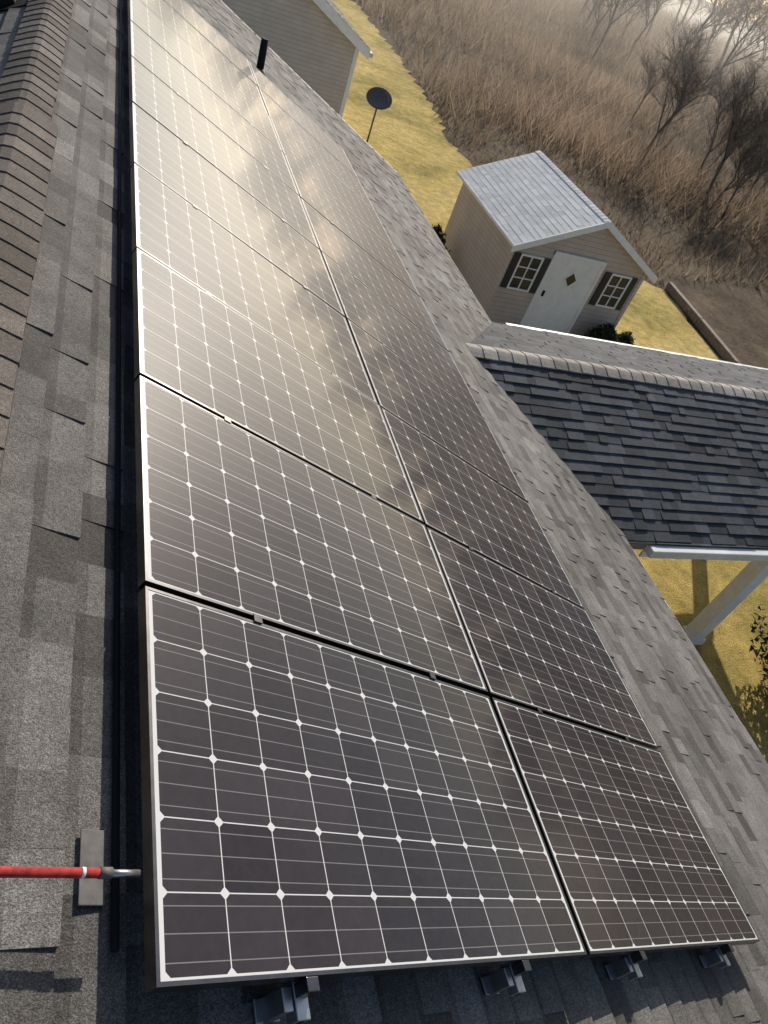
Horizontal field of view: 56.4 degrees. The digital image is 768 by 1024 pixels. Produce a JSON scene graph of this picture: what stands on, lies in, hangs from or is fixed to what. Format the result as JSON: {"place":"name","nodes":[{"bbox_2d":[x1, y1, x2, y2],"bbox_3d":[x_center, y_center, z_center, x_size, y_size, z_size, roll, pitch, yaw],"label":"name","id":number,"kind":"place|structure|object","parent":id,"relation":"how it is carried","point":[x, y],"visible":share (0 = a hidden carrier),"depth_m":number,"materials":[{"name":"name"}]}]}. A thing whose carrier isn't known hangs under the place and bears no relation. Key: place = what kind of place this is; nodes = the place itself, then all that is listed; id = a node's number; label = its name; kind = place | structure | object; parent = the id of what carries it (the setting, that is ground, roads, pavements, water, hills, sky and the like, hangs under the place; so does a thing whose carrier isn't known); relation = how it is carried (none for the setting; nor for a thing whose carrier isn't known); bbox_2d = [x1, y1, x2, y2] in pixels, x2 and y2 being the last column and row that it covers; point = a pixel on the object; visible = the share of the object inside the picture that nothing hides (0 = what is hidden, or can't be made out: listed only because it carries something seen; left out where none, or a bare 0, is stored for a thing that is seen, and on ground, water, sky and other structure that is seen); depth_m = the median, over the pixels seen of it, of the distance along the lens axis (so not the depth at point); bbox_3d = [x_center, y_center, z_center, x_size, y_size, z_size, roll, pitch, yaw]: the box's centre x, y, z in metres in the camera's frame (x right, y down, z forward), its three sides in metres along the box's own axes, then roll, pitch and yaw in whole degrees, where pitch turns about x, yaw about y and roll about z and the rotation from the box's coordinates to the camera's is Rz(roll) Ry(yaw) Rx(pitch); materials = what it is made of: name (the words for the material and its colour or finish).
{"place":"outdoors","nodes":[
{"label":"outdoors","id":0,"kind":"place"},
{"bbox_2d":[333,0,767,762],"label":"lawn","id":1,"kind":"structure","parent":0,"point":[417,150],"depth_m":20.59,"materials":[{"name":"yellow plant"}]},
{"bbox_2d":[221,0,355,114],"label":"walls","id":2,"kind":"structure","parent":1,"relation":"on","point":[311,45],"depth_m":20.85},
{"bbox_2d":[313,0,370,59],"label":"roof rake","id":3,"kind":"object","parent":2,"relation":"attached to","point":[324,6],"visible":1,"depth_m":20.56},
{"bbox_2d":[325,0,370,49],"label":"roof","id":4,"kind":"structure","parent":2,"relation":"on","point":[332,4],"depth_m":21.52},
{"bbox_2d":[339,48,358,117],"bbox_3d":[-1.175,-12.975,22.140,0.120,2.710,0.120,3,45,-23],"label":"corner board","id":5,"kind":"object","parent":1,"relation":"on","point":[352,68],"visible":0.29,"depth_m":21.90,"materials":[{"name":"white wood"}]},
{"bbox_2d":[366,87,391,141],"bbox_3d":[-0.310,-12.863,23.217,0.856,1.694,0.644,25,40,2],"label":"satellite dish","id":6,"kind":"object","parent":1,"relation":"on","point":[379,98],"visible":1,"depth_m":22.93,"materials":[{"name":"black metal"}]},
{"bbox_2d":[432,223,450,254],"bbox_3d":[1.111,-6.559,17.646,1.050,1.192,0.943,3,45,-23],"label":"shrub","id":7,"kind":"object","parent":1,"relation":"on","point":[438,230],"visible":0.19,"depth_m":17.38,"materials":[{"name":"green plant"}]},
{"bbox_2d":[443,150,657,335],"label":"garden shed","id":8,"kind":"structure","parent":1,"relation":"on","point":[536,239],"depth_m":16.46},
{"bbox_2d":[506,253,523,287],"bbox_3d":[2.883,-5.318,15.796,0.040,0.830,0.041,3,45,-23],"label":"window frame","id":9,"kind":"structure","parent":8,"relation":"in","point":[519,261],"depth_m":15.77,"materials":[{"name":"white wood"}]},
{"bbox_2d":[508,287,526,291],"bbox_3d":[3.010,-5.030,16.156,0.500,0.040,0.041,3,45,-23],"label":"window frame","id":10,"kind":"structure","parent":8,"relation":"in","point":[513,288],"depth_m":16.14,"materials":[{"name":"white wood"}]},
{"bbox_2d":[509,256,540,289],"bbox_3d":[3.129,-5.313,15.908,0.500,0.750,0.014,3,45,-23],"label":"window glass","id":11,"kind":"structure","parent":8,"relation":"in","point":[525,260],"depth_m":15.90,"materials":[{"name":"black glass"}]},
{"bbox_2d":[518,258,532,288],"bbox_3d":[3.132,-5.305,15.900,0.024,0.750,0.041,3,45,-23],"label":"window muntin","id":12,"kind":"structure","parent":8,"relation":"in","point":[531,258],"depth_m":15.90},
{"bbox_2d":[523,253,542,259],"bbox_3d":[3.253,-5.580,15.645,0.500,0.040,0.041,3,45,-23],"label":"window frame","id":13,"kind":"structure","parent":8,"relation":"in","point":[532,256],"depth_m":15.63,"materials":[{"name":"white wood"}]},
{"bbox_2d":[527,258,544,291],"bbox_3d":[3.380,-5.292,16.005,0.040,0.830,0.041,3,45,-23],"label":"window frame","id":14,"kind":"structure","parent":8,"relation":"in","point":[541,262],"depth_m":16.00,"materials":[{"name":"white wood"}]},
{"bbox_2d":[523,256,602,332],"bbox_3d":[4.102,-4.986,16.600,1.240,1.840,0.028,3,45,-23],"label":"door","id":15,"kind":"structure","parent":8,"relation":"in","point":[555,310],"depth_m":16.57,"materials":[{"name":"white wood"}]},
{"bbox_2d":[564,271,576,287],"bbox_3d":[4.247,-5.284,16.293,0.380,0.437,0.012,3,45,-23],"label":"door window frame","id":16,"kind":"structure","parent":8,"relation":"in","point":[574,272],"depth_m":16.27,"materials":[{"name":"white wood"}]},
{"bbox_2d":[566,274,575,285],"bbox_3d":[4.248,-5.280,16.290,0.280,0.322,0.012,3,45,-23],"label":"door window","id":17,"kind":"structure","parent":8,"relation":"in","point":[571,279],"depth_m":16.28,"materials":[{"name":"brown glass"}]},
{"bbox_2d":[595,273,613,305],"bbox_3d":[5.148,-5.201,16.750,0.040,0.830,0.041,3,45,-23],"label":"window frame","id":18,"kind":"structure","parent":8,"relation":"in","point":[613,273],"depth_m":16.73,"materials":[{"name":"white wood"}]},
{"bbox_2d":[597,304,613,308],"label":"window frame","id":19,"kind":"structure","parent":8,"relation":"in","point":[599,305],"depth_m":17.10,"materials":[{"name":"white wood"}]},
{"bbox_2d":[605,277,621,305],"bbox_3d":[5.396,-5.188,16.854,0.024,0.750,0.041,3,45,-23],"label":"window muntin","id":20,"kind":"structure","parent":8,"relation":"in","point":[621,277],"depth_m":16.83,"materials":[{"name":"white wood"}]},
{"bbox_2d":[598,276,629,306],"bbox_3d":[5.393,-5.196,16.862,0.500,0.750,0.014,3,45,-23],"label":"window glass","id":21,"kind":"structure","parent":8,"relation":"in","point":[614,280],"depth_m":16.86,"materials":[{"name":"black glass"}]},
{"bbox_2d":[613,273,630,278],"bbox_3d":[5.518,-5.463,16.599,0.500,0.040,0.041,3,45,-23],"label":"window frame","id":22,"kind":"structure","parent":8,"relation":"in","point":[618,275],"depth_m":16.58,"materials":[{"name":"white wood"}]},
{"bbox_2d":[613,277,632,308],"bbox_3d":[5.645,-5.175,16.959,0.040,0.830,0.041,3,45,-23],"label":"window frame","id":23,"kind":"structure","parent":8,"relation":"in","point":[629,281],"depth_m":16.94,"materials":[{"name":"white wood"}]},
{"bbox_2d":[584,322,619,342],"bbox_3d":[5.208,-4.107,17.213,1.075,0.863,1.046,3,45,-23],"label":"shrub","id":24,"kind":"object","parent":1,"relation":"on","point":[607,332],"visible":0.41,"depth_m":17.01,"materials":[{"name":"green plant"}]},
{"bbox_2d":[614,331,635,344],"bbox_3d":[5.867,-4.068,17.580,0.824,0.740,0.811,3,45,-23],"label":"shrub","id":25,"kind":"object","parent":1,"relation":"on","point":[625,337],"visible":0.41,"depth_m":17.41,"materials":[{"name":"green plant"}]},
{"bbox_2d":[682,626,705,644],"bbox_3d":[4.717,1.884,10.945,0.280,0.120,0.280,3,45,-23],"label":"porch column base","id":26,"kind":"object","parent":1,"relation":"on","point":[696,641],"visible":0.47,"depth_m":10.86,"materials":[{"name":"white wood"}]},
{"bbox_2d":[686,561,767,638],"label":"porch column","id":27,"kind":"structure","parent":1,"relation":"on","point":[735,592],"depth_m":10.28,"materials":[{"name":"white wood"}]},
{"bbox_2d":[749,604,767,689],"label":"shrub","id":28,"kind":"object","parent":1,"relation":"on","point":[757,651],"visible":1,"depth_m":10.66,"materials":[{"name":"green plant"}]},
{"bbox_2d":[350,0,767,360],"bbox_3d":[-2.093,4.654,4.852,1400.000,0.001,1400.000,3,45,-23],"label":"ground","id":29,"kind":"structure","parent":0,"point":[652,229],"depth_m":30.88,"materials":[{"name":"brown plant"}]},
{"bbox_2d":[585,2,597,23],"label":"bare tree","id":30,"kind":"object","parent":29,"relation":"on","point":[591,12],"visible":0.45,"depth_m":77.96,"materials":[{"name":"brown plant"}]},
{"bbox_2d":[579,0,628,43],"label":"bare tree","id":31,"kind":"object","parent":29,"relation":"on","point":[599,7],"visible":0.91,"depth_m":61.82,"materials":[{"name":"plant"}]},
{"bbox_2d":[592,0,654,56],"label":"bare tree","id":32,"kind":"object","parent":29,"relation":"on","point":[610,21],"visible":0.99,"depth_m":56.96,"materials":[{"name":"brown plant"}]},
{"bbox_2d":[616,0,668,39],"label":"bare tree","id":33,"kind":"object","parent":29,"relation":"on","point":[638,14],"visible":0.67,"depth_m":70.96,"materials":[{"name":"plant"}]},
{"bbox_2d":[626,0,680,50],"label":"bare tree","id":34,"kind":"object","parent":29,"relation":"on","point":[650,21],"visible":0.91,"depth_m":68.17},
{"bbox_2d":[629,37,687,120],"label":"bare tree","id":35,"kind":"object","parent":29,"relation":"on","point":[649,73],"visible":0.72,"depth_m":41.17,"materials":[{"name":"brown plant"}]},
{"bbox_2d":[643,0,687,41],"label":"bare tree","id":36,"kind":"object","parent":29,"relation":"on","point":[660,5],"visible":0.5,"depth_m":83.39,"materials":[{"name":"brown plant"}]},
{"bbox_2d":[643,9,717,141],"bbox_3d":[15.827,-23.713,39.343,4.751,6.034,4.726,25,40,1],"label":"bare tree","id":37,"kind":"object","parent":29,"relation":"on","point":[682,70],"visible":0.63,"depth_m":38.39,"materials":[{"name":"brown plant"}]},
{"bbox_2d":[635,46,727,168],"bbox_3d":[12.763,-18.383,32.672,3.066,5.349,4.540,-3,47,-28],"label":"bare tree","id":38,"kind":"object","parent":29,"relation":"on","point":[679,90],"visible":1,"depth_m":31.95,"materials":[{"name":"plant"}]},
{"bbox_2d":[670,0,697,33],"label":"bare tree","id":39,"kind":"object","parent":29,"relation":"on","point":[682,2],"visible":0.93,"depth_m":106.35,"materials":[{"name":"brown plant"}]},
{"bbox_2d":[677,0,692,31],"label":"bare tree","id":40,"kind":"object","parent":29,"relation":"on","point":[686,12],"visible":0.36,"depth_m":114.20,"materials":[{"name":"brown plant"}]},
{"bbox_2d":[661,5,723,99],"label":"bare tree","id":41,"kind":"object","parent":29,"relation":"on","point":[702,30],"visible":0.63,"depth_m":53.05,"materials":[{"name":"brown plant"}]},
{"bbox_2d":[658,31,726,132],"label":"bare tree","id":42,"kind":"object","parent":29,"relation":"on","point":[695,69],"visible":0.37,"depth_m":42.10,"materials":[{"name":"brown plant"}]},
{"bbox_2d":[684,0,709,27],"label":"bare tree","id":43,"kind":"object","parent":29,"relation":"on","point":[698,5],"visible":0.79,"depth_m":113.67,"materials":[{"name":"brown plant"}]},
{"bbox_2d":[679,0,758,59],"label":"bare tree","id":44,"kind":"object","parent":29,"relation":"on","point":[720,10],"visible":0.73,"depth_m":73.42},
{"bbox_2d":[698,0,762,51],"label":"bare tree","id":45,"kind":"object","parent":29,"relation":"on","point":[724,20],"visible":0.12,"depth_m":90.25,"materials":[{"name":"brown plant"}]},
{"bbox_2d":[704,94,758,174],"bbox_3d":[17.892,-19.366,37.007,2.873,4.233,2.765,-5,48,-29],"label":"bare tree","id":46,"kind":"object","parent":29,"relation":"on","point":[719,155],"visible":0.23,"depth_m":36.73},
{"bbox_2d":[697,73,766,173],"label":"bare tree","id":47,"kind":"object","parent":29,"relation":"on","point":[719,107],"visible":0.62,"depth_m":34.11,"materials":[{"name":"brown plant"}]},
{"bbox_2d":[699,0,767,64],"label":"bare tree","id":48,"kind":"object","parent":29,"relation":"on","point":[715,26],"visible":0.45,"depth_m":79.08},
{"bbox_2d":[701,0,767,109],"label":"bare tree","id":49,"kind":"object","parent":29,"relation":"on","point":[759,24],"visible":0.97,"depth_m":55.96,"materials":[{"name":"brown plant"}]},
{"bbox_2d":[703,61,767,202],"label":"bare tree","id":50,"kind":"object","parent":29,"relation":"on","point":[751,118],"visible":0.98,"depth_m":31.19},
{"bbox_2d":[703,57,767,173],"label":"bare tree","id":51,"kind":"object","parent":29,"relation":"on","point":[751,81],"visible":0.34,"depth_m":37.66,"materials":[{"name":"brown plant"}]},
{"bbox_2d":[706,45,767,136],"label":"bare tree","id":52,"kind":"object","parent":29,"relation":"on","point":[750,72],"visible":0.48,"depth_m":45.51,"materials":[{"name":"brown plant"}]},
{"bbox_2d":[707,124,767,215],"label":"bare tree","id":53,"kind":"object","parent":29,"relation":"on","point":[739,163],"visible":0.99,"depth_m":30.28,"materials":[{"name":"brown plant"}]},
{"bbox_2d":[712,0,767,80],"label":"bare tree","id":54,"kind":"object","parent":29,"relation":"on","point":[725,49],"visible":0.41,"depth_m":78.94,"materials":[{"name":"plant"}]},
{"bbox_2d":[722,122,767,217],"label":"bare tree","id":55,"kind":"object","parent":29,"relation":"on","point":[748,168],"visible":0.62,"depth_m":31.14,"materials":[{"name":"brown plant"}]},
{"bbox_2d":[724,1,767,70],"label":"bare tree","id":56,"kind":"object","parent":29,"relation":"on","point":[746,38],"visible":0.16,"depth_m":92.83,"materials":[{"name":"plant"}]},
{"bbox_2d":[732,81,767,209],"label":"bare tree","id":57,"kind":"object","parent":29,"relation":"on","point":[752,186],"visible":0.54,"depth_m":32.89,"materials":[{"name":"brown plant"}]},
{"bbox_2d":[738,105,767,164],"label":"bare tree","id":58,"kind":"object","parent":29,"relation":"on","point":[756,140],"visible":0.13,"depth_m":48.32,"materials":[{"name":"brown plant"}]},
{"bbox_2d":[746,1,767,85],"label":"bare tree","id":59,"kind":"object","parent":29,"relation":"on","point":[765,35],"visible":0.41,"depth_m":82.93,"materials":[{"name":"brown plant"}]},
{"bbox_2d":[749,119,767,175],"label":"bare tree","id":60,"kind":"object","parent":29,"relation":"on","point":[762,142],"visible":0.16,"depth_m":41.17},
{"bbox_2d":[753,127,767,201],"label":"bare tree","id":61,"kind":"object","parent":29,"relation":"on","point":[762,187],"visible":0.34,"depth_m":36.40,"materials":[{"name":"brown plant"}]},
{"bbox_2d":[477,358,767,548],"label":"porch roof shingles","id":62,"kind":"object","parent":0,"point":[647,463],"visible":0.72,"depth_m":8.72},
{"bbox_2d":[466,343,767,401],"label":"porch ridge caps","id":63,"kind":"object","parent":62,"relation":"on","point":[540,361],"visible":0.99,"depth_m":9.10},
{"bbox_2d":[505,323,767,369],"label":"porch gutter","id":64,"kind":"object","parent":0,"point":[632,345],"visible":0.24,"depth_m":12.10,"materials":[{"name":"white metal"}]},
{"bbox_2d":[629,543,764,549],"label":"roof edge","id":65,"kind":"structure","parent":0,"point":[638,546],"depth_m":8.15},
{"bbox_2d":[638,545,767,556],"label":"porch fascia","id":66,"kind":"structure","parent":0,"point":[642,554],"depth_m":8.25,"materials":[{"name":"white wood"}]},
{"bbox_2d":[645,545,767,560],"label":"porch gutter","id":67,"kind":"object","parent":66,"relation":"attached to","point":[683,552],"visible":1,"depth_m":8.39,"materials":[{"name":"white metal"}]},
{"bbox_2d":[662,275,767,368],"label":"leaf litter ground","id":68,"kind":"structure","parent":0,"point":[730,312],"depth_m":22.92,"materials":[{"name":"brown soil"}]},
{"bbox_2d":[665,282,740,363],"bbox_3d":[9.701,-3.872,19.437,0.393,0.250,9.309,6,44,-20],"label":"timber edging","id":69,"kind":"object","parent":68,"relation":"on","point":[717,343],"visible":0.76,"depth_m":20.87,"materials":[{"name":"wood"}]},
{"bbox_2d":[706,0,767,26],"label":"sky","id":70,"kind":"structure","parent":0,"point":[706,0],"materials":[{"name":"white"}]},
{"bbox_3d":[-0.120,-2.190,7.101,6.018,3.113,16.160,3,45,-23],"label":"main roof deck","id":71,"kind":"object","parent":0,"visible":0},
{"bbox_2d":[255,37,268,75],"bbox_3d":[-1.621,-6.001,9.484,0.260,0.480,0.260,3,45,-23],"label":"plumbing vent pipe","id":72,"kind":"object","parent":71,"relation":"attached to","point":[262,54],"visible":0.54,"depth_m":9.42,"materials":[{"name":"black plastic"}]},
{"bbox_2d":[221,1,396,171],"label":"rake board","id":73,"kind":"object","parent":71,"relation":"attached to","point":[304,82],"visible":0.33,"depth_m":12.89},
{"bbox_2d":[0,0,767,1023],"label":"roof shingles","id":74,"kind":"object","parent":71,"relation":"on","point":[60,962],"visible":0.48,"depth_m":2.56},
{"bbox_2d":[0,101,57,482],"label":"ridge vent caps","id":75,"kind":"object","parent":74,"relation":"on","point":[28,136],"visible":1,"depth_m":2.97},
{"bbox_2d":[78,829,105,905],"bbox_3d":[-0.638,0.776,1.567,0.054,0.029,0.160,3,45,-23],"label":"mount flashing","id":76,"kind":"object","parent":74,"relation":"on","point":[91,892],"visible":0.97,"depth_m":1.57,"materials":[{"name":"silver metal"}]},
{"bbox_2d":[110,0,733,1023],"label":"panel racking","id":77,"kind":"object","parent":71,"relation":"attached to","point":[288,1000],"visible":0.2,"depth_m":2.16,"materials":[{"name":"metal"}]},
{"bbox_2d":[140,0,267,113],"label":"solar panel","id":78,"kind":"object","parent":77,"relation":"attached to","point":[185,30],"visible":0.9,"depth_m":7.59,"materials":[{"name":"black glass"}]},
{"bbox_2d":[128,0,281,150],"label":"solar panel","id":79,"kind":"object","parent":77,"relation":"attached to","point":[163,34],"visible":0.93,"depth_m":6.81,"materials":[{"name":"black glass"}]},
{"bbox_2d":[165,0,256,84],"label":"solar panel","id":80,"kind":"object","parent":77,"relation":"attached to","point":[190,15],"visible":0.92,"depth_m":8.35,"materials":[{"name":"black glass"}]},
{"bbox_2d":[128,20,298,194],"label":"solar panel","id":81,"kind":"object","parent":77,"relation":"attached to","point":[151,55],"visible":0.94,"depth_m":6.13,"materials":[{"name":"black glass"}]},
{"bbox_2d":[129,56,318,248],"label":"solar panel","id":82,"kind":"object","parent":77,"relation":"attached to","point":[154,97],"visible":0.94,"depth_m":5.46,"materials":[{"name":"black glass"}]},
{"bbox_2d":[129,102,344,316],"bbox_3d":[-0.977,-2.027,4.899,1.650,0.040,0.992,27,32,-39],"label":"solar panel","id":83,"kind":"object","parent":77,"relation":"attached to","point":[169,159],"visible":0.94,"depth_m":4.78,"materials":[{"name":"black glass"}]},
{"bbox_2d":[130,163,377,403],"bbox_3d":[-0.734,-1.304,4.235,1.650,0.042,0.992,28,32,-40],"label":"solar panel","id":84,"kind":"object","parent":77,"relation":"attached to","point":[179,235],"visible":0.94,"depth_m":4.10,"materials":[{"name":"black glass"}]},
{"bbox_2d":[132,248,423,522],"bbox_3d":[-0.489,-0.582,3.569,1.650,0.040,0.992,27,32,-39],"label":"solar panel","id":85,"kind":"object","parent":77,"relation":"attached to","point":[196,345],"visible":0.94,"depth_m":3.41,"materials":[{"name":"black glass"}]},
{"bbox_2d":[248,61,357,177],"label":"solar panel","id":86,"kind":"object","parent":77,"relation":"attached to","point":[282,100],"visible":0.84,"depth_m":9.21,"materials":[{"name":"black glass"}]},
{"bbox_2d":[134,376,487,694],"bbox_3d":[-0.248,0.143,2.906,1.650,0.040,0.992,27,32,-39],"label":"solar panel","id":87,"kind":"object","parent":77,"relation":"attached to","point":[233,519],"visible":0.96,"depth_m":2.72,"materials":[{"name":"black glass"}]},
{"bbox_2d":[258,87,374,210],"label":"solar panel","id":88,"kind":"object","parent":77,"relation":"attached to","point":[295,130],"visible":0.86,"depth_m":8.56,"materials":[{"name":"black glass"}]},
{"bbox_2d":[270,118,394,248],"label":"solar panel","id":89,"kind":"object","parent":77,"relation":"attached to","point":[307,162],"visible":0.84,"depth_m":7.88,"materials":[{"name":"black glass"}]},
{"bbox_2d":[284,154,420,296],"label":"solar panel","id":90,"kind":"object","parent":77,"relation":"attached to","point":[322,201],"visible":0.84,"depth_m":7.21,"materials":[{"name":"black glass"}]},
{"bbox_2d":[138,586,586,993],"bbox_3d":[-0.007,0.869,2.242,1.650,0.040,0.992,27,32,-40],"label":"solar panel","id":91,"kind":"object","parent":77,"relation":"attached to","point":[320,810],"visible":1,"depth_m":2.01,"materials":[{"name":"black glass"}]},
{"bbox_2d":[300,198,449,351],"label":"solar panel","id":92,"kind":"object","parent":77,"relation":"attached to","point":[347,254],"visible":0.86,"depth_m":6.54,"materials":[{"name":"black glass"}]},
{"bbox_2d":[321,251,484,418],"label":"solar panel","id":93,"kind":"object","parent":77,"relation":"attached to","point":[372,314],"visible":0.84,"depth_m":5.87,"materials":[{"name":"black glass"}]},
{"bbox_2d":[346,319,528,502],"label":"solar panel","id":94,"kind":"object","parent":77,"relation":"attached to","point":[408,394],"visible":0.84,"depth_m":5.19,"materials":[{"name":"black glass"}]},
{"bbox_2d":[381,407,583,608],"bbox_3d":[0.652,0.012,4.633,1.650,0.040,0.992,27,32,-40],"label":"solar panel","id":95,"kind":"object","parent":77,"relation":"attached to","point":[461,502],"visible":0.84,"depth_m":4.51,"materials":[{"name":"black glass"}]},
{"bbox_2d":[426,527,658,749],"bbox_3d":[0.896,0.735,3.968,1.650,0.040,0.992,27,32,-39],"label":"solar panel","id":96,"kind":"object","parent":77,"relation":"attached to","point":[533,646],"visible":0.84,"depth_m":3.83,"materials":[{"name":"black glass"}]},
{"bbox_2d":[490,697,759,957],"bbox_3d":[1.138,1.459,3.304,1.650,0.042,0.992,27,32,-39],"label":"solar panel","id":97,"kind":"object","parent":77,"relation":"attached to","point":[636,864],"visible":0.94,"depth_m":3.14,"materials":[{"name":"black glass"}]},
{"bbox_3d":[2.515,1.010,9.188,0.220,2.213,0.220,3,45,-23],"label":"porch column","id":98,"kind":"object","parent":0,"visible":0},
{"bbox_2d":[469,322,767,389],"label":"porch roof shingles","id":99,"kind":"object","parent":98,"relation":"on","point":[511,337],"visible":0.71,"depth_m":10.55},
{"bbox_3d":[-4.534,-2.747,4.883,4.025,2.187,16.160,3,45,-23],"label":"rear roof deck","id":100,"kind":"object","parent":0,"visible":0},
{"bbox_2d":[0,3,27,78],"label":"roof shingles","id":101,"kind":"object","parent":100,"relation":"on","point":[10,19],"visible":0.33,"depth_m":4.83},
{"bbox_2d":[0,0,27,10],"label":"roof","id":102,"kind":"structure","parent":101,"relation":"on","point":[6,4],"depth_m":5.25,"materials":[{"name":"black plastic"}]},
{"bbox_2d":[0,0,73,120],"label":"ridge caps","id":103,"kind":"object","parent":101,"relation":"on","point":[30,76],"visible":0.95,"depth_m":4.39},
{"bbox_3d":[-1.152,0.176,1.685,0.336,0.120,6.200,3,45,-23],"label":"ridge vent","id":104,"kind":"object","parent":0,"visible":0},
{"bbox_2d":[0,866,140,878],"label":"telescoping pole","id":105,"kind":"object","parent":104,"relation":"on","point":[57,872],"visible":1,"depth_m":1.41,"materials":[{"name":"metal"}]}
]}

